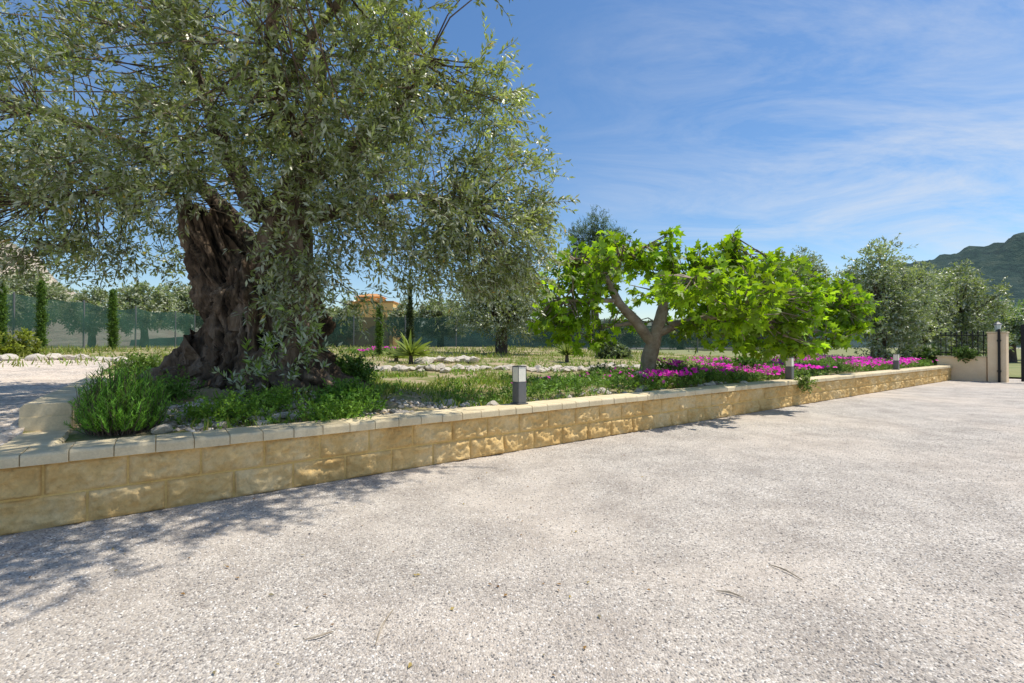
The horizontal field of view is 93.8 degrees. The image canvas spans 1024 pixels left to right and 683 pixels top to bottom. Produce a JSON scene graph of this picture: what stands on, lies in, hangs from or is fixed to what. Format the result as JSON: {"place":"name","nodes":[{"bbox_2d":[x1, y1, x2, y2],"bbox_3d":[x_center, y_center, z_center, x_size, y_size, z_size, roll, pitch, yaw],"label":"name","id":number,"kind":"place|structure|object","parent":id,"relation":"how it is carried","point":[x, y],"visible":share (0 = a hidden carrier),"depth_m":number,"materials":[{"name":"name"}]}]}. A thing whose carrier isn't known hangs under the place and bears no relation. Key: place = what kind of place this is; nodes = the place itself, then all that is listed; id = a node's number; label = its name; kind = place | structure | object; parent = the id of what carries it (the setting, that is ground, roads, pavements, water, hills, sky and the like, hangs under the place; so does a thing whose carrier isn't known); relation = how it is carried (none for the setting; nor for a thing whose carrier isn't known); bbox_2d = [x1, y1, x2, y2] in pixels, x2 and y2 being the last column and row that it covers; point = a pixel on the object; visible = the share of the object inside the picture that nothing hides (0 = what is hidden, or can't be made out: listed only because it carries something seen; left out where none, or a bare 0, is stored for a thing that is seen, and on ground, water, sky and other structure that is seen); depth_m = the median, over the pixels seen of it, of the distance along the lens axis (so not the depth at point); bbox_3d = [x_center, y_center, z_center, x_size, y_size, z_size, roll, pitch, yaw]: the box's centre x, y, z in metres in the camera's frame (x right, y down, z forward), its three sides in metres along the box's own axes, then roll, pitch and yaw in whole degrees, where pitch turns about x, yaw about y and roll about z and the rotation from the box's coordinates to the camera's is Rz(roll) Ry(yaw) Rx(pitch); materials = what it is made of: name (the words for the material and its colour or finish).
{"place":"outdoors","nodes":[
{"label":"outdoors","id":0,"kind":"place"},
{"bbox_2d":[0,240,87,300],"bbox_3d":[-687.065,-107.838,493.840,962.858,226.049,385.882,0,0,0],"label":"rocky hill","id":1,"kind":"structure","parent":0,"point":[33,264],"depth_m":558.65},
{"bbox_2d":[0,359,111,445],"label":"gravel path","id":2,"kind":"structure","parent":0,"point":[21,386],"depth_m":6.99,"materials":[{"name":"beige gravel"}]},
{"bbox_2d":[0,375,113,448],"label":"side wall","id":3,"kind":"structure","parent":2,"relation":"on","point":[48,415],"depth_m":3.74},
{"bbox_2d":[20,347,920,442],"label":"garden ground","id":4,"kind":"structure","parent":0,"point":[75,436],"depth_m":8.60,"materials":[{"name":"soil"}]},
{"bbox_2d":[0,281,10,344],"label":"cypress tree","id":5,"kind":"object","parent":4,"relation":"on","point":[4,313],"visible":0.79,"depth_m":14.98,"materials":[{"name":"green plant"}]},
{"bbox_2d":[0,354,18,360],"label":"rock","id":6,"kind":"object","parent":4,"relation":"on","point":[5,357],"visible":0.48,"depth_m":11.03,"materials":[{"name":"stone"}]},
{"bbox_2d":[0,326,46,356],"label":"weedy shrub","id":7,"kind":"object","parent":4,"relation":"on","point":[13,346],"visible":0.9,"depth_m":13.15,"materials":[{"name":"green plant"}]},
{"bbox_2d":[24,353,47,360],"bbox_3d":[-11.228,0.417,11.349,0.292,0.274,0.392,0,0,8],"label":"rock","id":8,"kind":"object","parent":4,"relation":"on","point":[31,357],"visible":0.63,"depth_m":11.23,"materials":[{"name":"stone"}]},
{"bbox_2d":[0,266,76,301],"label":"olive tree","id":9,"kind":"object","parent":4,"relation":"on","point":[55,293],"visible":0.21,"depth_m":33.66,"materials":[{"name":"green plant"}]},
{"bbox_2d":[32,278,51,348],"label":"cypress tree","id":10,"kind":"object","parent":4,"relation":"on","point":[41,316],"visible":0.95,"depth_m":15.96,"materials":[{"name":"green plant"}]},
{"bbox_2d":[46,353,61,359],"bbox_3d":[-11.186,0.416,11.702,0.399,0.261,0.419,0,0,-3],"label":"rock","id":11,"kind":"object","parent":4,"relation":"on","point":[53,356],"visible":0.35,"depth_m":11.60,"materials":[{"name":"stone"}]},
{"bbox_2d":[58,355,71,359],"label":"rock","id":12,"kind":"object","parent":4,"relation":"on","point":[67,356],"visible":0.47,"depth_m":11.60,"materials":[{"name":"stone"}]},
{"bbox_2d":[71,354,89,359],"bbox_3d":[-10.587,0.422,11.777,0.326,0.244,0.323,0,-1,-27],"label":"rock","id":13,"kind":"object","parent":4,"relation":"on","point":[83,356],"visible":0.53,"depth_m":11.66,"materials":[{"name":"stone"}]},
{"bbox_2d":[68,285,108,307],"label":"olive tree","id":14,"kind":"object","parent":4,"relation":"on","point":[78,296],"visible":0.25,"depth_m":32.64,"materials":[{"name":"green plant"}]},
{"bbox_2d":[5,292,194,348],"bbox_3d":[-17.747,-0.591,19.268,0.085,2.264,16.751,0,0,-4],"label":"fence","id":15,"kind":"object","parent":4,"relation":"on","point":[80,324],"visible":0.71,"depth_m":20.37,"materials":[{"name":"green fabric"}]},
{"bbox_2d":[104,288,120,349],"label":"cypress tree","id":16,"kind":"object","parent":4,"relation":"on","point":[112,339],"visible":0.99,"depth_m":16.95,"materials":[{"name":"green plant"}]},
{"bbox_2d":[63,356,173,436],"bbox_3d":[-3.069,0.413,3.789,0.670,0.602,0.604,0,0,0],"label":"rosemary bush","id":17,"kind":"object","parent":4,"relation":"on","point":[121,404],"visible":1,"depth_m":3.65,"materials":[{"name":"green plant"}]},
{"bbox_2d":[103,350,166,376],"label":"weedy shrub","id":18,"kind":"object","parent":4,"relation":"on","point":[154,361],"visible":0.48,"depth_m":8.01,"materials":[{"name":"green plant"}]},
{"bbox_2d":[99,280,184,311],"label":"olive tree","id":19,"kind":"object","parent":4,"relation":"on","point":[141,299],"visible":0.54,"depth_m":31.40,"materials":[{"name":"green plant"}]},
{"bbox_2d":[151,424,173,433],"bbox_3d":[-2.756,0.692,3.775,0.157,0.083,0.154,-15,-4,-9],"label":"rock","id":20,"kind":"object","parent":4,"relation":"on","point":[163,428],"visible":0.94,"depth_m":3.73,"materials":[{"name":"stone"}]},
{"bbox_2d":[131,364,206,406],"bbox_3d":[-3.388,0.482,4.670,0.737,0.512,0.618,0,-1,-37],"label":"creeping shrub","id":21,"kind":"object","parent":4,"relation":"on","point":[179,386],"visible":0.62,"depth_m":4.71,"materials":[{"name":"green plant"}]},
{"bbox_2d":[160,281,199,315],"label":"olive tree","id":22,"kind":"object","parent":4,"relation":"on","point":[184,298],"visible":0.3,"depth_m":35.15,"materials":[{"name":"green plant"}]},
{"bbox_2d":[195,423,205,430],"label":"rock","id":23,"kind":"object","parent":4,"relation":"on","point":[200,427],"visible":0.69,"depth_m":3.87,"materials":[{"name":"stone"}]},
{"bbox_2d":[212,421,226,428],"bbox_3d":[-2.439,0.706,3.997,0.107,0.089,0.108,0,0,-14],"label":"rock","id":24,"kind":"object","parent":4,"relation":"on","point":[220,424],"visible":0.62,"depth_m":3.97,"materials":[{"name":"stone"}]},
{"bbox_2d":[165,386,287,427],"bbox_3d":[-2.486,0.594,4.280,0.772,0.403,0.862,0,-1,24],"label":"creeping shrub","id":25,"kind":"object","parent":4,"relation":"on","point":[230,406],"visible":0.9,"depth_m":4.15,"materials":[{"name":"green plant"}]},
{"bbox_2d":[247,415,264,421],"bbox_3d":[-2.288,0.696,4.284,0.144,0.084,0.135,0,-1,41],"label":"rock","id":26,"kind":"object","parent":4,"relation":"on","point":[262,418],"visible":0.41,"depth_m":4.25,"materials":[{"name":"stone"}]},
{"bbox_2d":[252,420,272,425],"bbox_3d":[-2.173,0.726,4.190,0.128,0.080,0.143,0,-1,36],"label":"rock","id":27,"kind":"object","parent":4,"relation":"on","point":[259,422],"visible":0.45,"depth_m":4.16,"materials":[{"name":"stone"}]},
{"bbox_2d":[243,375,316,411],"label":"creeping shrub","id":28,"kind":"object","parent":4,"relation":"on","point":[285,394],"visible":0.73,"depth_m":4.66,"materials":[{"name":"green plant"}]},
{"bbox_2d":[0,0,580,400],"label":"olive tree","id":29,"kind":"object","parent":4,"relation":"on","point":[258,304],"visible":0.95,"depth_m":5.22,"materials":[{"name":"green plant"}]},
{"bbox_2d":[285,412,300,419],"bbox_3d":[-2.051,0.703,4.502,0.131,0.078,0.130,0,0,-14],"label":"rock","id":30,"kind":"object","parent":4,"relation":"on","point":[292,415],"visible":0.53,"depth_m":4.45,"materials":[{"name":"stone"}]},
{"bbox_2d":[155,390,461,431],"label":"bed pebbles","id":31,"kind":"object","parent":4,"relation":"on","point":[190,429],"visible":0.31,"depth_m":4.76,"materials":[{"name":"grey gravel"}]},
{"bbox_2d":[321,298,338,316],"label":"olive tree","id":32,"kind":"object","parent":4,"relation":"on","point":[330,312],"visible":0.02,"depth_m":33.71,"materials":[{"name":"green plant"}]},
{"bbox_2d":[293,390,377,422],"bbox_3d":[-1.609,0.678,4.461,0.827,0.503,0.766,0,0,0],"label":"creeping shrub","id":33,"kind":"object","parent":4,"relation":"on","point":[327,413],"visible":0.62,"depth_m":4.38,"materials":[{"name":"green plant"}]},
{"bbox_2d":[0,344,673,366],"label":"tall grass","id":34,"kind":"structure","parent":4,"relation":"on","point":[59,350],"depth_m":16.66,"materials":[{"name":"green plant"}]},
{"bbox_2d":[328,297,354,316],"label":"olive tree","id":35,"kind":"object","parent":4,"relation":"on","point":[339,313],"visible":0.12,"depth_m":34.79,"materials":[{"name":"green plant"}]},
{"bbox_2d":[311,375,387,413],"bbox_3d":[-1.701,0.581,5.041,0.846,0.500,0.884,0,0,0],"label":"lentisk shrub","id":36,"kind":"object","parent":4,"relation":"on","point":[353,391],"visible":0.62,"depth_m":4.88,"materials":[{"name":"green plant"}]},
{"bbox_2d":[334,348,385,384],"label":"lentisk shrub","id":37,"kind":"object","parent":4,"relation":"on","point":[353,366],"visible":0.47,"depth_m":6.18,"materials":[{"name":"green plant"}]},
{"bbox_2d":[343,345,396,355],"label":"ice plant","id":38,"kind":"object","parent":4,"relation":"on","point":[364,350],"visible":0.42,"depth_m":17.13,"materials":[{"name":"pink plant"}]},
{"bbox_2d":[347,294,400,316],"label":"house","id":39,"kind":"structure","parent":4,"relation":"on","point":[389,305],"depth_m":40.53,"materials":[{"name":"ceramic"}]},
{"bbox_2d":[373,302,385,356],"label":"cypress tree","id":40,"kind":"object","parent":4,"relation":"on","point":[379,333],"visible":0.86,"depth_m":15.96,"materials":[{"name":"green plant"}]},
{"bbox_2d":[380,365,391,370],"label":"rock","id":41,"kind":"object","parent":4,"relation":"on","point":[387,366],"visible":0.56,"depth_m":10.52,"materials":[{"name":"stone"}]},
{"bbox_2d":[382,344,408,361],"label":"yucca plant","id":42,"kind":"object","parent":4,"relation":"on","point":[387,353],"visible":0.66,"depth_m":13.96,"materials":[{"name":"green plant"}]},
{"bbox_2d":[391,364,400,370],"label":"rock","id":43,"kind":"object","parent":4,"relation":"on","point":[396,367],"visible":0.53,"depth_m":10.52,"materials":[{"name":"stone"}]},
{"bbox_2d":[387,300,418,316],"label":"olive tree","id":44,"kind":"object","parent":4,"relation":"on","point":[400,313],"visible":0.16,"depth_m":35.41,"materials":[{"name":"green plant"}]},
{"bbox_2d":[398,365,409,371],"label":"rock","id":45,"kind":"object","parent":4,"relation":"on","point":[403,368],"visible":0.77,"depth_m":10.39,"materials":[{"name":"stone"}]},
{"bbox_2d":[403,283,415,345],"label":"cypress tree","id":46,"kind":"object","parent":4,"relation":"on","point":[409,314],"visible":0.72,"depth_m":20.96,"materials":[{"name":"green plant"}]},
{"bbox_2d":[388,330,432,363],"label":"yucca plant","id":47,"kind":"object","parent":4,"relation":"on","point":[406,348],"visible":0.98,"depth_m":12.92,"materials":[{"name":"green plant"}]},
{"bbox_2d":[420,357,433,363],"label":"rock","id":48,"kind":"object","parent":4,"relation":"on","point":[429,359],"visible":0.73,"depth_m":13.13,"materials":[{"name":"stone"}]},
{"bbox_2d":[425,364,434,370],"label":"rock","id":49,"kind":"object","parent":4,"relation":"on","point":[430,367],"visible":0.85,"depth_m":10.53,"materials":[{"name":"stone"}]},
{"bbox_2d":[435,363,444,370],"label":"rock","id":50,"kind":"object","parent":4,"relation":"on","point":[439,367],"visible":0.58,"depth_m":10.58,"materials":[{"name":"stone"}]},
{"bbox_2d":[414,297,466,317],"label":"olive tree","id":51,"kind":"object","parent":4,"relation":"on","point":[425,310],"visible":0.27,"depth_m":35.35,"materials":[{"name":"green plant"}]},
{"bbox_2d":[439,367,452,372],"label":"rock","id":52,"kind":"object","parent":4,"relation":"on","point":[445,369],"visible":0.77,"depth_m":10.41,"materials":[{"name":"stone"}]},
{"bbox_2d":[445,399,455,405],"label":"rock","id":53,"kind":"object","parent":4,"relation":"on","point":[449,402],"visible":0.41,"depth_m":5.55,"materials":[{"name":"stone"}]},
{"bbox_2d":[452,364,462,371],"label":"rock","id":54,"kind":"object","parent":4,"relation":"on","point":[459,366],"visible":0.45,"depth_m":10.57,"materials":[{"name":"stone"}]},
{"bbox_2d":[459,402,471,407],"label":"rock","id":55,"kind":"object","parent":4,"relation":"on","point":[462,405],"visible":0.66,"depth_m":5.41,"materials":[{"name":"stone"}]},
{"bbox_2d":[462,355,469,362],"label":"rock","id":56,"kind":"object","parent":4,"relation":"on","point":[466,359],"visible":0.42,"depth_m":13.72,"materials":[{"name":"stone"}]},
{"bbox_2d":[468,356,479,362],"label":"rock","id":57,"kind":"object","parent":4,"relation":"on","point":[472,359],"visible":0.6,"depth_m":13.49,"materials":[{"name":"stone"}]},
{"bbox_2d":[194,314,781,352],"bbox_3d":[-0.124,-0.417,29.044,36.525,2.326,0.673,0,0,-5],"label":"fence","id":58,"kind":"object","parent":4,"relation":"on","point":[425,328],"visible":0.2,"depth_m":28.70,"materials":[{"name":"green metal"}]},
{"bbox_2d":[486,400,498,405],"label":"rock","id":59,"kind":"object","parent":4,"relation":"on","point":[493,403],"visible":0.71,"depth_m":5.34,"materials":[{"name":"stone"}]},
{"bbox_2d":[437,258,552,353],"bbox_3d":[-0.462,-1.567,19.875,5.360,4.634,4.151,0,0,0],"label":"olive tree","id":60,"kind":"object","parent":4,"relation":"on","point":[519,312],"visible":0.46,"depth_m":19.27,"materials":[{"name":"green plant"}]},
{"bbox_2d":[131,351,882,431],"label":"grass","id":61,"kind":"structure","parent":4,"relation":"on","point":[420,386],"depth_m":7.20,"materials":[{"name":"green plant"}]},
{"bbox_2d":[527,367,536,371],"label":"rock","id":62,"kind":"object","parent":4,"relation":"on","point":[530,369],"visible":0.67,"depth_m":11.04,"materials":[{"name":"stone"}]},
{"bbox_2d":[551,335,582,361],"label":"yucca plant","id":63,"kind":"object","parent":4,"relation":"on","point":[564,349],"visible":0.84,"depth_m":14.91,"materials":[{"name":"green plant"}]},
{"bbox_2d":[567,366,577,371],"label":"rock","id":64,"kind":"object","parent":4,"relation":"on","point":[573,368],"visible":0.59,"depth_m":11.42,"materials":[{"name":"stone"}]},
{"bbox_2d":[493,363,674,400],"bbox_3d":[1.004,0.600,7.159,3.481,0.540,1.392,0,-1,-38],"label":"ice plant","id":65,"kind":"object","parent":4,"relation":"on","point":[577,382],"visible":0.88,"depth_m":6.76,"materials":[{"name":"green plant"}]},
{"bbox_2d":[588,361,626,382],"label":"lavender shrub","id":66,"kind":"object","parent":4,"relation":"on","point":[600,367],"visible":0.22,"depth_m":8.32,"materials":[{"name":"green plant"}]},
{"bbox_2d":[595,340,632,358],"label":"lavender shrub","id":67,"kind":"object","parent":4,"relation":"on","point":[619,350],"visible":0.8,"depth_m":17.59,"materials":[{"name":"green plant"}]},
{"bbox_2d":[525,225,840,372],"bbox_3d":[2.963,-0.738,8.364,5.473,3.118,3.754,0,0,0],"label":"fig tree","id":68,"kind":"object","parent":4,"relation":"on","point":[748,302],"visible":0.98,"depth_m":8.44,"materials":[{"name":"green plant"}]},
{"bbox_2d":[635,357,797,387],"bbox_3d":[3.697,0.585,9.107,4.375,0.597,1.716,0,-1,-34],"label":"ice plant","id":69,"kind":"object","parent":4,"relation":"on","point":[719,372],"visible":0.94,"depth_m":8.76,"materials":[{"name":"pink plant"}]},
{"bbox_2d":[711,354,769,378],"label":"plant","id":70,"kind":"object","parent":4,"relation":"on","point":[748,361],"visible":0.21,"depth_m":10.36,"materials":[{"name":"green plant"}]},
{"bbox_2d":[676,353,937,377],"bbox_3d":[8.908,0.670,14.258,10.737,0.615,3.881,0,-1,-36],"label":"ice plant","id":71,"kind":"object","parent":4,"relation":"on","point":[807,366],"visible":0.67,"depth_m":12.85,"materials":[{"name":"pink plant"}]},
{"bbox_2d":[743,250,885,364],"bbox_3d":[7.203,-0.757,11.752,3.180,3.065,2.224,0,-1,31],"label":"fig tree","id":72,"kind":"object","parent":4,"relation":"on","point":[848,307],"visible":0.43,"depth_m":11.25,"materials":[{"name":"green plant"}]},
{"bbox_2d":[829,233,950,358],"bbox_3d":[13.252,-1.504,17.394,3.998,5.042,3.271,0,0,0],"label":"olive tree","id":73,"kind":"object","parent":4,"relation":"on","point":[876,281],"visible":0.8,"depth_m":16.82,"materials":[{"name":"green plant"}]},
{"bbox_2d":[887,342,952,365],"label":"hedge bush","id":74,"kind":"object","parent":4,"relation":"on","point":[925,353],"visible":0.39,"depth_m":16.96,"materials":[{"name":"green plant"}]},
{"bbox_2d":[0,377,1023,682],"bbox_3d":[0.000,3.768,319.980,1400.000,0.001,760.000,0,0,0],"label":"gravel ground","id":75,"kind":"structure","parent":0,"point":[952,403],"depth_m":2.55,"materials":[{"name":"grey gravel"}]},
{"bbox_2d":[304,631,333,639],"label":"twig","id":76,"kind":"object","parent":75,"relation":"on","point":[319,635],"visible":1,"depth_m":1.88,"materials":[{"name":"beige wood"}]},
{"bbox_2d":[8,465,652,675],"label":"fallen leaves","id":77,"kind":"object","parent":75,"relation":"on","point":[410,663],"visible":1,"depth_m":2.21,"materials":[{"name":"brown plant"}]},
{"bbox_2d":[375,609,392,644],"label":"twig","id":78,"kind":"object","parent":75,"relation":"on","point":[382,626],"visible":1,"depth_m":1.94,"materials":[{"name":"beige wood"}]},
{"bbox_2d":[0,365,951,535],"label":"retaining wall","id":79,"kind":"structure","parent":75,"relation":"on","point":[48,486],"depth_m":4.01,"materials":[{"name":"beige stone"}]},
{"bbox_2d":[510,365,527,404],"bbox_3d":[0.084,0.492,5.462,0.150,0.432,0.150,0,-1,-36],"label":"bollard light","id":80,"kind":"object","parent":79,"relation":"on","point":[519,375],"visible":1,"depth_m":5.42,"materials":[{"name":"grey metal"}]},
{"bbox_2d":[784,357,793,379],"bbox_3d":[5.453,0.524,9.419,0.150,0.432,0.150,0,-1,-36],"label":"bollard light","id":81,"kind":"object","parent":79,"relation":"on","point":[789,369],"visible":0.84,"depth_m":9.38,"materials":[{"name":"grey metal"}]},
{"bbox_2d":[794,374,820,393],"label":"hanging sprig","id":82,"kind":"object","parent":79,"relation":"hanging from","point":[805,382],"visible":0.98,"depth_m":9.11,"materials":[{"name":"green plant"}]},
{"bbox_2d":[892,354,899,369],"bbox_3d":[10.565,0.555,13.186,0.150,0.432,0.150,0,-1,-36],"label":"bollard light","id":83,"kind":"object","parent":79,"relation":"on","point":[896,359],"visible":1,"depth_m":13.15,"materials":[{"name":"grey metal"}]},
{"bbox_2d":[716,590,744,597],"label":"twig","id":84,"kind":"object","parent":75,"relation":"on","point":[729,592],"visible":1,"depth_m":2.21,"materials":[{"name":"beige wood"}]},
{"bbox_2d":[769,564,801,579],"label":"twig","id":85,"kind":"object","parent":75,"relation":"on","point":[785,570],"visible":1,"depth_m":2.43,"materials":[{"name":"beige wood"}]},
{"bbox_2d":[936,356,987,381],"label":"entrance wall","id":86,"kind":"structure","parent":75,"relation":"on","point":[972,370],"depth_m":15.57,"materials":[{"name":"beige paint"}]},
{"bbox_2d":[939,330,986,355],"bbox_3d":[14.797,0.064,15.757,0.052,0.830,1.150,0,-1,-36],"label":"iron railing","id":87,"kind":"object","parent":86,"relation":"on","point":[961,335],"visible":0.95,"depth_m":15.77,"materials":[{"name":"black metal"}]},
{"bbox_2d":[952,345,985,363],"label":"climbing plant","id":88,"kind":"object","parent":86,"relation":"on","point":[960,353],"visible":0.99,"depth_m":15.56,"materials":[{"name":"green plant"}]},
{"bbox_2d":[986,331,1009,382],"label":"gate pillar","id":89,"kind":"structure","parent":75,"relation":"on","point":[992,355],"depth_m":15.01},
{"bbox_2d":[993,321,1002,331],"bbox_3d":[15.319,-0.478,15.121,0.208,0.336,0.240,0,0,0],"label":"lantern","id":90,"kind":"object","parent":89,"relation":"on","point":[997,324],"visible":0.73,"depth_m":15.08,"materials":[{"name":"white glass"}]},
{"bbox_2d":[997,329,1001,381],"bbox_3d":[15.153,0.442,14.917,0.080,1.660,0.090,0,-1,-36],"label":"gate post","id":91,"kind":"object","parent":89,"relation":"attached to","point":[999,370],"visible":1,"depth_m":14.90,"materials":[{"name":"black metal"}]},
{"bbox_2d":[1021,325,1023,381],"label":"iron gate","id":92,"kind":"structure","parent":75,"relation":"on","point":[1022,353],"depth_m":14.56,"materials":[{"name":"black metal"}]},
{"bbox_2d":[0,0,1023,320],"label":"sky","id":93,"kind":"structure","parent":0,"point":[829,128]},
{"bbox_2d":[631,348,1020,376],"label":"roadside verge","id":94,"kind":"structure","parent":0,"point":[1014,369],"depth_m":61.91,"materials":[{"name":"green plant"}]},
{"bbox_2d":[562,205,632,318],"bbox_3d":[6.373,-4.867,36.298,5.594,11.037,4.513,0,0,0],"label":"pine tree","id":95,"kind":"object","parent":94,"relation":"on","point":[591,235],"visible":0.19,"depth_m":35.62,"materials":[{"name":"green plant"}]},
{"bbox_2d":[789,245,837,356],"bbox_3d":[16.462,-2.372,27.054,3.296,6.525,2.877,0,0,0],"label":"olive tree","id":96,"kind":"object","parent":94,"relation":"on","point":[813,259],"visible":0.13,"depth_m":26.57,"materials":[{"name":"green plant"}]},
{"bbox_2d":[885,260,964,353],"bbox_3d":[17.036,-1.144,19.955,2.946,4.518,2.518,0,0,0],"label":"olive tree","id":97,"kind":"object","parent":94,"relation":"on","point":[946,323],"visible":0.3,"depth_m":19.50,"materials":[{"name":"green plant"}]},
{"bbox_2d":[926,258,1017,355],"bbox_3d":[19.455,-1.155,20.893,3.877,4.956,3.424,0,0,0],"label":"olive tree","id":98,"kind":"object","parent":94,"relation":"on","point":[968,317],"visible":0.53,"depth_m":20.30,"materials":[{"name":"green plant"}]},
{"bbox_2d":[978,300,1023,362],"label":"olive tree","id":99,"kind":"object","parent":94,"relation":"on","point":[1013,327],"visible":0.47,"depth_m":29.54,"materials":[{"name":"green plant"}]},
{"bbox_2d":[1015,299,1023,347],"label":"olive tree","id":100,"kind":"object","parent":94,"relation":"on","point":[1019,303],"visible":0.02,"depth_m":34.60,"materials":[{"name":"green plant"}]},
{"bbox_2d":[809,305,1020,347],"bbox_3d":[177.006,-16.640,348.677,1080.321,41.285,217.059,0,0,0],"label":"hill","id":101,"kind":"structure","parent":0,"point":[855,344],"depth_m":276.30,"materials":[{"name":"green plant"}]},
{"bbox_2d":[835,232,1023,319],"bbox_3d":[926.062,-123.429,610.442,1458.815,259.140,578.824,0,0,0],"label":"wooded hill","id":102,"kind":"structure","parent":0,"point":[998,262],"depth_m":617.14,"materials":[{"name":"green plant"}]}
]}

